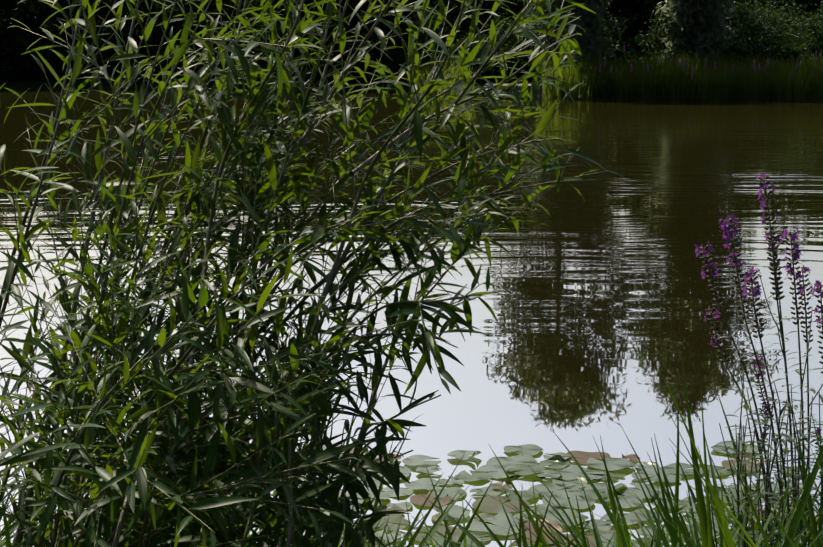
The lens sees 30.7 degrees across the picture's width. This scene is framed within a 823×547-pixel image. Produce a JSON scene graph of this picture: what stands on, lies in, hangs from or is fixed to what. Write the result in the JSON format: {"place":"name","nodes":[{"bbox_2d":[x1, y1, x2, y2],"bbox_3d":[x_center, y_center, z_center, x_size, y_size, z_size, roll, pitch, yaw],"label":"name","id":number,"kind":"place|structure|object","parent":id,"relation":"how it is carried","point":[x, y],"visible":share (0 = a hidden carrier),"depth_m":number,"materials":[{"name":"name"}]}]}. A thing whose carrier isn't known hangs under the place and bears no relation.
{"place":"outdoors","nodes":[
{"label":"outdoors","id":0,"kind":"place"},
{"bbox_2d":[0,0,621,546],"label":"willow","id":1,"kind":"object","parent":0,"point":[202,508],"depth_m":2.59,"materials":[{"name":"green plant"}]},
{"bbox_2d":[0,81,793,99],"bbox_3d":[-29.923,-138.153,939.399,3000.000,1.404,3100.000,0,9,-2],"label":"ground","id":2,"kind":"structure","parent":0,"point":[25,85],"depth_m":74.10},
{"bbox_2d":[0,0,822,85],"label":"thicket shade","id":3,"kind":"object","parent":2,"relation":"on","point":[25,73],"visible":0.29,"depth_m":72.69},
{"bbox_2d":[0,361,822,546],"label":"bank grass","id":4,"kind":"structure","parent":2,"relation":"on","point":[676,527],"depth_m":3.52,"materials":[{"name":"green plant"}]},
{"bbox_2d":[0,0,822,84],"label":"thicket foliage","id":5,"kind":"object","parent":2,"relation":"on","point":[777,17],"visible":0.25,"depth_m":68.64,"materials":[{"name":"green plant"}]},
{"bbox_2d":[0,91,822,546],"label":"pond water","id":6,"kind":"structure","parent":0,"point":[600,303],"depth_m":13.41,"materials":[{"name":"grey liquid"}]},
{"bbox_2d":[485,82,543,101],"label":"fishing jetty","id":7,"kind":"object","parent":6,"relation":"in","point":[539,92],"visible":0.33,"depth_m":58.56,"materials":[{"name":"brown wood"}]},
{"bbox_2d":[314,441,817,546],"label":"water lily pads","id":8,"kind":"object","parent":6,"relation":"on","point":[517,464],"visible":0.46,"depth_m":6.89,"materials":[{"name":"green plant"}]},
{"bbox_2d":[405,49,822,100],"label":"reed bed","id":9,"kind":"object","parent":6,"relation":"on","point":[722,81],"visible":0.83,"depth_m":61.06,"materials":[{"name":"green plant"}]},
{"bbox_2d":[544,45,822,79],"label":"loosestrife","id":10,"kind":"object","parent":9,"relation":"on","point":[631,69],"visible":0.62,"depth_m":61.24,"materials":[{"name":"purple plant"}]},
{"bbox_2d":[517,0,743,71],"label":"tree","id":11,"kind":"object","parent":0,"point":[710,17],"visible":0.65,"depth_m":64.00,"materials":[{"name":"green plant"}]},
{"bbox_2d":[678,173,822,546],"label":"loosestrife","id":12,"kind":"object","parent":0,"point":[768,471],"depth_m":3.73,"materials":[{"name":"plant"}]},
{"bbox_2d":[699,176,822,472],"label":"flowers","id":13,"kind":"object","parent":12,"relation":"attached to","point":[778,263],"visible":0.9,"depth_m":3.76,"materials":[{"name":"purple plant"}]}
]}

